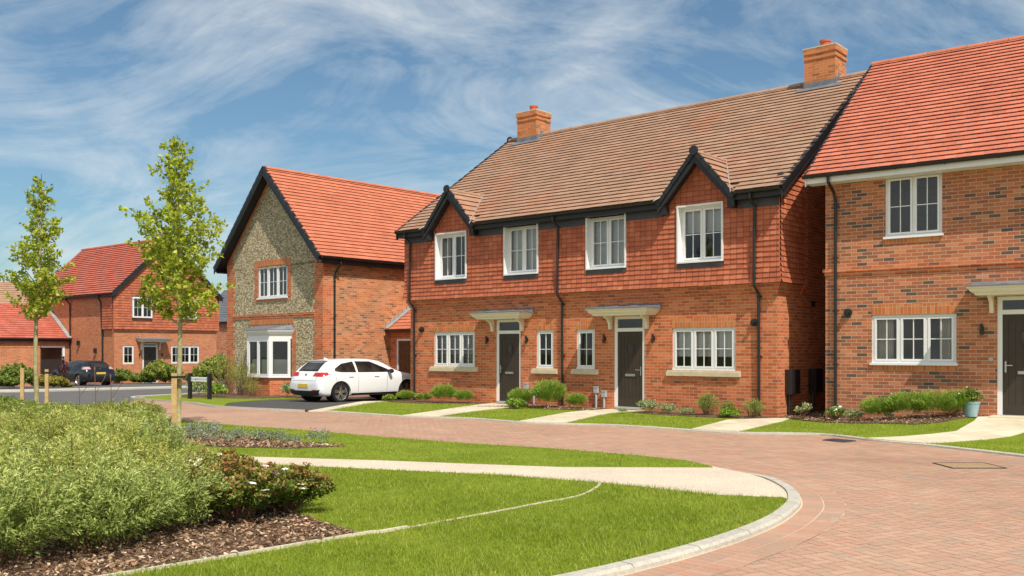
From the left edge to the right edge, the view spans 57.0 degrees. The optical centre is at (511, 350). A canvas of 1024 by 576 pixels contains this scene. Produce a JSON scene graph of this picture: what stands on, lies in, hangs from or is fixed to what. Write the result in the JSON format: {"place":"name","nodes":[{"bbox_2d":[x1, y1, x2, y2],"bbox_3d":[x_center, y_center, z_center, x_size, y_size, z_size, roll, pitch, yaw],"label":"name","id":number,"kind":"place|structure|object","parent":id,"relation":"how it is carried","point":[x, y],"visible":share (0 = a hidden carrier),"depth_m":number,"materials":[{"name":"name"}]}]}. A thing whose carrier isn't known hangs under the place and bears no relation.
{"place":"outdoors","nodes":[
{"label":"outdoors","id":0,"kind":"place"},
{"bbox_2d":[0,388,224,404],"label":"road","id":1,"kind":"structure","parent":0,"point":[85,396],"depth_m":34.92,"materials":[{"name":"grey asphalt"}]},
{"bbox_2d":[0,385,223,391],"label":"road kerb","id":2,"kind":"structure","parent":1,"relation":"on","point":[86,389],"depth_m":42.22,"materials":[{"name":"concrete"}]},
{"bbox_2d":[0,379,226,389],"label":"pavement","id":3,"kind":"structure","parent":0,"point":[91,385],"depth_m":51.54,"materials":[{"name":"concrete"}]},
{"bbox_2d":[0,373,24,387],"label":"garden shrub","id":4,"kind":"object","parent":3,"relation":"on","point":[10,381],"visible":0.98,"depth_m":44.47,"materials":[{"name":"green plant"}]},
{"bbox_2d":[0,362,33,384],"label":"garden shrub","id":5,"kind":"object","parent":3,"relation":"on","point":[13,369],"visible":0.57,"depth_m":45.17,"materials":[{"name":"green plant"}]},
{"bbox_2d":[0,346,40,385],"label":"brick wall","id":6,"kind":"structure","parent":3,"relation":"on","point":[10,355],"depth_m":49.81,"materials":[{"name":"brick"}]},
{"bbox_2d":[0,303,71,375],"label":"garage","id":7,"kind":"structure","parent":3,"relation":"on","point":[16,328],"depth_m":60.69,"materials":[{"name":"red tile"}]},
{"bbox_2d":[41,346,64,375],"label":"garage door","id":8,"kind":"structure","parent":7,"relation":"in","point":[51,367],"depth_m":60.83,"materials":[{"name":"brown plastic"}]},
{"bbox_2d":[50,360,114,385],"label":"parked car","id":9,"kind":"object","parent":3,"relation":"on","point":[83,370],"visible":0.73,"depth_m":51.19,"materials":[{"name":"black paint"}]},
{"bbox_2d":[114,368,132,381],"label":"garden shrub","id":10,"kind":"object","parent":3,"relation":"on","point":[121,374],"visible":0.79,"depth_m":57.20,"materials":[{"name":"green plant"}]},
{"bbox_2d":[27,239,222,382],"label":"gabled house","id":11,"kind":"structure","parent":3,"relation":"on","point":[100,315],"depth_m":60.66,"materials":[{"name":"brick"}]},
{"bbox_2d":[144,347,155,382],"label":"door","id":12,"kind":"structure","parent":11,"relation":"in","point":[149,352],"depth_m":59.99,"materials":[{"name":"grey paint"}]},
{"bbox_2d":[140,359,175,382],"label":"garden shrub","id":13,"kind":"object","parent":3,"relation":"on","point":[156,369],"visible":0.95,"depth_m":56.04,"materials":[{"name":"green plant"}]},
{"bbox_2d":[198,353,226,381],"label":"garden shrub","id":14,"kind":"object","parent":3,"relation":"on","point":[207,363],"visible":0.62,"depth_m":57.45,"materials":[{"name":"green plant"}]},
{"bbox_2d":[0,504,356,575],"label":"mulch bed","id":15,"kind":"object","parent":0,"point":[103,567],"visible":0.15,"depth_m":7.17,"materials":[{"name":"brown wood"}]},
{"bbox_2d":[0,422,24,475],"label":"olive shrub","id":16,"kind":"object","parent":15,"relation":"on","point":[5,453],"visible":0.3,"depth_m":8.11,"materials":[{"name":"green plant"}]},
{"bbox_2d":[0,399,30,410],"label":"shrub","id":17,"kind":"object","parent":15,"relation":"on","point":[9,405],"visible":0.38,"depth_m":19.29,"materials":[{"name":"green plant"}]},
{"bbox_2d":[0,430,64,466],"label":"olive shrub","id":18,"kind":"object","parent":15,"relation":"on","point":[20,441],"visible":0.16,"depth_m":10.36,"materials":[{"name":"green plant"}]},
{"bbox_2d":[5,402,77,426],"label":"shrub","id":19,"kind":"object","parent":15,"relation":"on","point":[45,411],"visible":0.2,"depth_m":16.30,"materials":[{"name":"green plant"}]},
{"bbox_2d":[0,403,88,452],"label":"olive shrub","id":20,"kind":"object","parent":15,"relation":"on","point":[39,429],"visible":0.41,"depth_m":11.71,"materials":[{"name":"green plant"}]},
{"bbox_2d":[0,447,95,566],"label":"olive shrub","id":21,"kind":"object","parent":15,"relation":"on","point":[12,492],"visible":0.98,"depth_m":6.55,"materials":[{"name":"green plant"}]},
{"bbox_2d":[27,408,111,436],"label":"olive shrub","id":22,"kind":"object","parent":15,"relation":"on","point":[68,418],"visible":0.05,"depth_m":13.84,"materials":[{"name":"green plant"}]},
{"bbox_2d":[2,430,142,479],"bbox_3d":[-4.313,1.132,9.192,1.359,0.722,1.394,0,0,-26],"label":"olive shrub","id":23,"kind":"object","parent":15,"relation":"on","point":[60,449],"visible":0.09,"depth_m":9.10,"materials":[{"name":"green plant"}]},
{"bbox_2d":[0,424,155,524],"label":"olive shrub","id":24,"kind":"object","parent":15,"relation":"on","point":[58,459],"visible":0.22,"depth_m":7.98,"materials":[{"name":"green plant"}]},
{"bbox_2d":[19,447,188,550],"bbox_3d":[-3.096,1.108,7.137,1.267,0.770,1.236,0,0,-11],"label":"olive shrub","id":25,"kind":"object","parent":15,"relation":"on","point":[128,496],"visible":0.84,"depth_m":7.05,"materials":[{"name":"green plant"}]},
{"bbox_2d":[47,412,168,462],"bbox_3d":[-4.327,1.065,10.180,1.280,0.858,1.284,0,0,-28],"label":"olive shrub","id":26,"kind":"object","parent":15,"relation":"on","point":[131,430],"visible":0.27,"depth_m":10.20,"materials":[{"name":"green plant"}]},
{"bbox_2d":[66,403,152,439],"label":"olive shrub","id":27,"kind":"object","parent":15,"relation":"on","point":[91,418],"visible":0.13,"depth_m":12.76,"materials":[{"name":"green plant"}]},
{"bbox_2d":[110,397,164,418],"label":"shrub","id":28,"kind":"object","parent":15,"relation":"on","point":[122,405],"visible":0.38,"depth_m":19.07,"materials":[{"name":"green plant"}]},
{"bbox_2d":[83,404,192,458],"bbox_3d":[-4.589,1.065,11.609,1.297,0.856,1.330,0,0,-34],"label":"olive shrub","id":29,"kind":"object","parent":15,"relation":"on","point":[160,420],"visible":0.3,"depth_m":11.58,"materials":[{"name":"green plant"}]},
{"bbox_2d":[109,454,233,531],"bbox_3d":[-2.862,1.183,7.902,1.112,0.620,1.140,0,0,17],"label":"olive shrub","id":30,"kind":"object","parent":15,"relation":"on","point":[199,508],"visible":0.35,"depth_m":7.78,"materials":[{"name":"green plant"}]},
{"bbox_2d":[119,438,241,482],"bbox_3d":[-3.187,1.157,9.024,1.168,0.671,1.164,0,0,-43],"label":"olive shrub","id":31,"kind":"object","parent":15,"relation":"on","point":[162,458],"visible":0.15,"depth_m":9.02,"materials":[{"name":"green plant"}]},
{"bbox_2d":[175,450,266,505],"bbox_3d":[-2.732,1.220,9.021,0.954,0.548,0.917,0,0,-26],"label":"rose bush","id":32,"kind":"object","parent":15,"relation":"on","point":[226,455],"visible":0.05,"depth_m":8.98,"materials":[{"name":"green plant"}]},
{"bbox_2d":[188,447,261,466],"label":"rose bush","id":33,"kind":"object","parent":15,"relation":"on","point":[237,455],"visible":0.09,"depth_m":9.69,"materials":[{"name":"green plant"}]},
{"bbox_2d":[181,457,301,520],"bbox_3d":[-2.424,1.211,8.275,1.060,0.567,1.019,0,0,-38],"label":"rose bush","id":34,"kind":"object","parent":15,"relation":"on","point":[247,493],"visible":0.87,"depth_m":8.16,"materials":[{"name":"green plant"}]},
{"bbox_2d":[251,461,336,511],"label":"rose bush","id":35,"kind":"object","parent":15,"relation":"on","point":[312,484],"visible":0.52,"depth_m":8.65,"materials":[{"name":"green plant"}]},
{"bbox_2d":[144,394,297,405],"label":"verge lawn","id":36,"kind":"structure","parent":0,"point":[219,401],"depth_m":30.08,"materials":[{"name":"green plant"}]},
{"bbox_2d":[188,373,211,398],"bbox_3d":[-10.130,1.214,30.600,1.060,0.960,0.100,0,0,33],"label":"street name sign","id":37,"kind":"object","parent":36,"relation":"on","point":[208,379],"visible":0.95,"depth_m":30.50,"materials":[{"name":"black plastic"}]},
{"bbox_2d":[182,393,301,398],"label":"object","id":38,"kind":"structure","parent":36,"relation":"on","point":[224,395],"depth_m":32.48,"materials":[{"name":"brown plant"}]},
{"bbox_2d":[207,353,240,394],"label":"twiggy shrub","id":39,"kind":"object","parent":38,"relation":"on","point":[228,383],"visible":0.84,"depth_m":34.87,"materials":[{"name":"green plant"}]},
{"bbox_2d":[227,359,259,395],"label":"twiggy shrub","id":40,"kind":"object","parent":38,"relation":"on","point":[243,375],"visible":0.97,"depth_m":33.72,"materials":[{"name":"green plant"}]},
{"bbox_2d":[149,424,344,448],"bbox_3d":[-9.437,1.520,18.349,15.340,0.060,5.482,0,0,22],"label":"mulch bed","id":41,"kind":"object","parent":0,"point":[254,446],"visible":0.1,"depth_m":14.73,"materials":[{"name":"brown wood"}]},
{"bbox_2d":[302,427,334,441],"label":"blue flowering plant","id":42,"kind":"object","parent":41,"relation":"on","point":[323,436],"visible":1,"depth_m":15.26,"materials":[{"name":"grey plant"}]},
{"bbox_2d":[225,396,410,410],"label":"asphalt drive","id":43,"kind":"structure","parent":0,"point":[302,404],"depth_m":27.49,"materials":[{"name":"grey asphalt"}]},
{"bbox_2d":[290,358,410,401],"bbox_3d":[-4.838,0.907,29.823,1.989,1.400,4.188,0,0,43],"label":"parked car","id":44,"kind":"object","parent":43,"relation":"on","point":[338,380],"visible":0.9,"depth_m":28.70,"materials":[{"name":"white paint"}]},
{"bbox_2d":[384,306,410,394],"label":"link store","id":45,"kind":"structure","parent":43,"relation":"on","point":[398,327],"depth_m":34.28,"materials":[{"name":"red brick"}]},
{"bbox_2d":[397,339,410,373],"bbox_3d":[-3.833,0.610,34.081,0.900,2.080,0.100,0,0,43],"label":"door","id":46,"kind":"structure","parent":45,"relation":"in","point":[403,345],"depth_m":34.12,"materials":[{"name":"brown wood"}]},
{"bbox_2d":[309,401,386,411],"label":"garden path","id":47,"kind":"structure","parent":0,"point":[339,406],"depth_m":25.64,"materials":[{"name":"beige concrete"}]},
{"bbox_2d":[150,419,712,467],"bbox_3d":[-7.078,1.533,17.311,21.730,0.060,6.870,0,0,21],"label":"lawn strip","id":48,"kind":"object","parent":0,"point":[484,448],"visible":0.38,"depth_m":13.79,"materials":[{"name":"green plant"}]},
{"bbox_2d":[0,174,76,404],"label":"young tree","id":49,"kind":"object","parent":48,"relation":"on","point":[44,268],"visible":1,"depth_m":21.88,"materials":[{"name":"green plant"}]},
{"bbox_2d":[118,135,235,426],"bbox_3d":[-6.498,-1.364,18.452,2.109,5.731,2.260,0,0,18],"label":"young tree","id":50,"kind":"object","parent":48,"relation":"on","point":[166,238],"visible":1,"depth_m":18.30,"materials":[{"name":"green plant"}]},
{"bbox_2d":[171,373,185,424],"bbox_3d":[-6.471,0.990,18.303,0.264,1.120,0.108,0,0,-17],"label":"tree stake","id":51,"kind":"object","parent":48,"relation":"on","point":[174,376],"visible":0.8,"depth_m":18.23,"materials":[{"name":"brown wood"}]},
{"bbox_2d":[92,461,787,575],"bbox_3d":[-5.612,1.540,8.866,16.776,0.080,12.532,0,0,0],"label":"lawn","id":52,"kind":"structure","parent":0,"point":[369,494],"depth_m":8.14,"materials":[{"name":"green plant"}]},
{"bbox_2d":[98,482,600,575],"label":"bed edging","id":53,"kind":"object","parent":52,"relation":"on","point":[300,544],"visible":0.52,"depth_m":7.23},
{"bbox_2d":[403,403,510,416],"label":"garden path","id":54,"kind":"structure","parent":0,"point":[451,411],"depth_m":23.73,"materials":[{"name":"beige concrete"}]},
{"bbox_2d":[190,456,787,498],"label":"gravel path","id":55,"kind":"structure","parent":0,"point":[720,481],"depth_m":11.58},
{"bbox_2d":[0,0,1023,293],"label":"sky","id":56,"kind":"structure","parent":0,"point":[406,94],"materials":[{"name":"blue"}]},
{"bbox_2d":[61,397,1023,575],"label":"paving","id":57,"kind":"structure","parent":0,"point":[779,451],"depth_m":11.62,"materials":[{"name":"brown brick"}]},
{"bbox_2d":[324,410,1023,456],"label":"verge kerb","id":58,"kind":"structure","parent":57,"relation":"on","point":[863,438],"depth_m":17.76,"materials":[{"name":"concrete"}]},
{"bbox_2d":[553,471,800,575],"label":"kerb","id":59,"kind":"structure","parent":57,"relation":"on","point":[789,508],"depth_m":7.29,"materials":[{"name":"concrete"}]},
{"bbox_2d":[621,466,845,575],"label":"paving border","id":60,"kind":"object","parent":57,"relation":"on","point":[821,509],"visible":0.91,"depth_m":7.81,"materials":[{"name":"red brick"}]},
{"bbox_2d":[932,462,1005,467],"bbox_3d":[6.150,1.544,12.700,0.720,0.010,0.600,0,0,0],"label":"manhole frame","id":61,"kind":"object","parent":57,"relation":"on","point":[966,464],"visible":1,"depth_m":12.68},
{"bbox_2d":[521,409,643,422],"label":"garden path","id":62,"kind":"structure","parent":0,"point":[566,417],"depth_m":21.57,"materials":[{"name":"beige concrete"}]},
{"bbox_2d":[330,401,1023,453],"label":"verge lawn","id":63,"kind":"structure","parent":0,"point":[1015,440],"depth_m":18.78,"materials":[{"name":"green plant"}]},
{"bbox_2d":[381,400,483,403],"bbox_3d":[-2.494,1.541,27.811,3.595,0.082,1.346,0,0,41],"label":"flower bed","id":64,"kind":"object","parent":63,"relation":"on","point":[426,401],"visible":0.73,"depth_m":27.61,"materials":[{"name":"brown soil"}]},
{"bbox_2d":[429,383,456,398],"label":"bush","id":65,"kind":"object","parent":64,"relation":"on","point":[447,390],"visible":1,"depth_m":27.14,"materials":[{"name":"green plant"}]},
{"bbox_2d":[460,404,605,410],"bbox_3d":[0.687,1.530,25.270,4.014,0.060,1.480,0,0,26],"label":"flower bed","id":66,"kind":"object","parent":63,"relation":"on","point":[536,406],"visible":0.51,"depth_m":24.92,"materials":[{"name":"brown wood"}]},
{"bbox_2d":[507,387,532,402],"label":"bush","id":67,"kind":"object","parent":66,"relation":"on","point":[526,395],"visible":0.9,"depth_m":25.10,"materials":[{"name":"green plant"}]},
{"bbox_2d":[530,377,566,402],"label":"bush","id":68,"kind":"object","parent":66,"relation":"on","point":[548,392],"visible":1,"depth_m":24.52,"materials":[{"name":"green plant"}]},
{"bbox_2d":[564,391,587,404],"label":"bush","id":69,"kind":"object","parent":66,"relation":"on","point":[574,398],"visible":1,"depth_m":24.34,"materials":[{"name":"green plant"}]},
{"bbox_2d":[631,411,777,418],"bbox_3d":[4.383,1.530,22.172,3.480,0.060,1.000,0,0,41],"label":"flower bed","id":70,"kind":"object","parent":63,"relation":"on","point":[692,414],"visible":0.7,"depth_m":21.89,"materials":[{"name":"brown soil"}]},
{"bbox_2d":[696,392,719,414],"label":"spiky shrub","id":71,"kind":"object","parent":70,"relation":"on","point":[706,409],"visible":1,"depth_m":21.96,"materials":[{"name":"green plant"}]},
{"bbox_2d":[740,397,767,417],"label":"spiky shrub","id":72,"kind":"object","parent":70,"relation":"on","point":[753,407],"visible":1,"depth_m":21.15,"materials":[{"name":"green plant"}]},
{"bbox_2d":[779,410,984,424],"bbox_3d":[7.764,1.430,21.204,3.492,0.260,6.363,0,0,0],"label":"flower bed","id":73,"kind":"object","parent":63,"relation":"on","point":[945,419],"visible":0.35,"depth_m":18.92,"materials":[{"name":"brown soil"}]},
{"bbox_2d":[859,395,892,414],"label":"lavender","id":74,"kind":"object","parent":73,"relation":"on","point":[878,406],"visible":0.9,"depth_m":19.25,"materials":[{"name":"green plant"}]},
{"bbox_2d":[883,390,929,413],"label":"lavender","id":75,"kind":"object","parent":73,"relation":"on","point":[898,401],"visible":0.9,"depth_m":18.89,"materials":[{"name":"green plant"}]},
{"bbox_2d":[911,389,958,412],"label":"lavender","id":76,"kind":"object","parent":73,"relation":"on","point":[942,402],"visible":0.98,"depth_m":18.59,"materials":[{"name":"green plant"}]},
{"bbox_2d":[939,388,978,410],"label":"lavender","id":77,"kind":"object","parent":73,"relation":"on","point":[963,400],"visible":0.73,"depth_m":18.59,"materials":[{"name":"green plant"}]},
{"bbox_2d":[962,401,980,416],"bbox_3d":[9.074,1.152,18.661,0.356,0.300,0.356,0,0,0],"label":"flowerpot","id":78,"kind":"object","parent":73,"relation":"on","point":[971,409],"visible":0.83,"depth_m":18.54,"materials":[{"name":"blue ceramic"}]},
{"bbox_2d":[958,386,984,401],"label":"potted plant","id":79,"kind":"object","parent":78,"relation":"in","point":[975,394],"visible":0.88,"depth_m":18.55,"materials":[{"name":"green plant"}]},
{"bbox_2d":[691,418,788,431],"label":"garden path","id":80,"kind":"structure","parent":0,"point":[733,425],"depth_m":19.23,"materials":[{"name":"beige concrete"}]},
{"bbox_2d":[865,416,1023,443],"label":"garden path","id":81,"kind":"structure","parent":0,"point":[982,427],"depth_m":16.64,"materials":[{"name":"beige concrete"}]},
{"bbox_3d":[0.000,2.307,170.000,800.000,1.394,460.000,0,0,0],"label":"ground","id":82,"kind":"structure","parent":0,"visible":0},
{"bbox_2d":[0,282,34,303],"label":"terraced house","id":83,"kind":"structure","parent":82,"relation":"on","point":[9,288],"depth_m":87.92,"materials":[{"name":"brown tile"}]},
{"bbox_2d":[131,392,308,411],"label":"verge kerb","id":84,"kind":"structure","parent":82,"relation":"on","point":[219,406],"depth_m":25.79,"materials":[{"name":"concrete"}]},
{"bbox_2d":[216,290,226,355],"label":"grey roofed house","id":85,"kind":"structure","parent":82,"relation":"on","point":[221,340],"depth_m":87.16,"materials":[{"name":"brick"}]},
{"bbox_2d":[213,166,439,397],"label":"flint fronted house","id":86,"kind":"structure","parent":82,"relation":"on","point":[311,265],"depth_m":34.38,"materials":[{"name":"red brick"}]},
{"bbox_2d":[247,339,268,376],"bbox_3d":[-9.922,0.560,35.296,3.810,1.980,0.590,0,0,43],"label":"window","id":87,"kind":"structure","parent":86,"relation":"in","point":[258,341],"depth_m":34.24,"materials":[{"name":"white plastic"}]},
{"bbox_2d":[256,266,287,299],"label":"window","id":88,"kind":"structure","parent":86,"relation":"in","point":[268,296],"depth_m":34.82,"materials":[{"name":"white plastic"}]},
{"bbox_2d":[270,339,290,376],"bbox_3d":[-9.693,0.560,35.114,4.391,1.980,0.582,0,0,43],"label":"window","id":89,"kind":"structure","parent":86,"relation":"in","point":[271,340],"depth_m":33.78,"materials":[{"name":"white plastic"}]},
{"bbox_2d":[394,39,866,416],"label":"semi detached house","id":90,"kind":"structure","parent":82,"relation":"on","point":[676,256],"depth_m":24.66,"materials":[{"name":"red brick"}]},
{"bbox_2d":[435,230,466,283],"bbox_3d":[-1.720,-2.750,28.036,1.280,1.520,0.385,0,0,41],"label":"window","id":91,"kind":"structure","parent":90,"relation":"in","point":[447,278],"depth_m":28.23,"materials":[{"name":"white plastic"}]},
{"bbox_2d":[429,324,477,371],"bbox_3d":[-1.689,-0.085,28.097,1.970,1.400,0.247,0,0,41],"label":"window","id":92,"kind":"structure","parent":90,"relation":"in","point":[448,331],"depth_m":28.09,"materials":[{"name":"white plastic"}]},
{"bbox_2d":[500,334,518,400],"bbox_3d":[-0.076,0.478,26.683,0.748,1.905,0.126,0,0,41],"label":"door","id":93,"kind":"structure","parent":90,"relation":"in","point":[509,343],"depth_m":26.72,"materials":[{"name":"grey paint"}]},
{"bbox_2d":[503,224,538,279],"bbox_3d":[0.320,-2.750,26.253,1.240,1.520,0.324,0,0,41],"label":"window","id":94,"kind":"structure","parent":90,"relation":"in","point":[528,234],"depth_m":26.36,"materials":[{"name":"white plastic"}]},
{"bbox_2d":[531,322,557,373],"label":"window","id":95,"kind":"structure","parent":90,"relation":"in","point":[546,328],"depth_m":25.82,"materials":[{"name":"white plastic"}]},
{"bbox_2d":[571,321,598,374],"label":"window","id":96,"kind":"structure","parent":90,"relation":"in","point":[581,326],"depth_m":24.94,"materials":[{"name":"white plastic"}]},
{"bbox_2d":[585,214,626,274],"bbox_3d":[2.491,-2.750,24.398,1.250,1.520,0.326,0,0,41],"label":"window","id":97,"kind":"structure","parent":90,"relation":"in","point":[592,252],"depth_m":24.50,"materials":[{"name":"white plastic"}]},
{"bbox_2d":[618,332,642,406],"bbox_3d":[3.011,0.473,24.043,0.748,1.915,0.126,0,0,41],"label":"door","id":98,"kind":"structure","parent":90,"relation":"in","point":[630,344],"depth_m":24.05,"materials":[{"name":"grey paint"}]},
{"bbox_2d":[677,201,723,268],"bbox_3d":[4.561,-2.750,22.626,1.240,1.520,0.322,0,0,41],"label":"window","id":99,"kind":"structure","parent":90,"relation":"in","point":[688,217],"depth_m":22.69,"materials":[{"name":"white plastic"}]},
{"bbox_2d":[666,317,740,376],"bbox_3d":[4.616,-0.085,22.691,1.980,1.400,0.224,0,0,41],"label":"window","id":100,"kind":"structure","parent":90,"relation":"in","point":[715,337],"depth_m":22.71,"materials":[{"name":"white plastic"}]},
{"bbox_2d":[801,35,1023,418],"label":"detached house","id":101,"kind":"structure","parent":82,"relation":"on","point":[916,167],"depth_m":20.01,"materials":[{"name":"brick"}]},
{"bbox_2d":[869,302,957,370],"bbox_3d":[8.430,-0.282,19.780,1.740,1.405,0.270,0,0,37],"label":"window","id":102,"kind":"structure","parent":101,"relation":"in","point":[883,315],"depth_m":19.74,"materials":[{"name":"white plastic"}]},
{"bbox_2d":[883,173,943,244],"bbox_3d":[8.398,-2.970,19.733,1.190,1.440,0.155,0,0,37],"label":"window","id":103,"kind":"structure","parent":101,"relation":"in","point":[914,236],"depth_m":19.73,"materials":[{"name":"white plastic"}]},
{"bbox_2d":[1003,314,1023,414],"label":"door","id":104,"kind":"structure","parent":101,"relation":"in","point":[1013,325],"depth_m":18.62,"materials":[{"name":"grey paint"}]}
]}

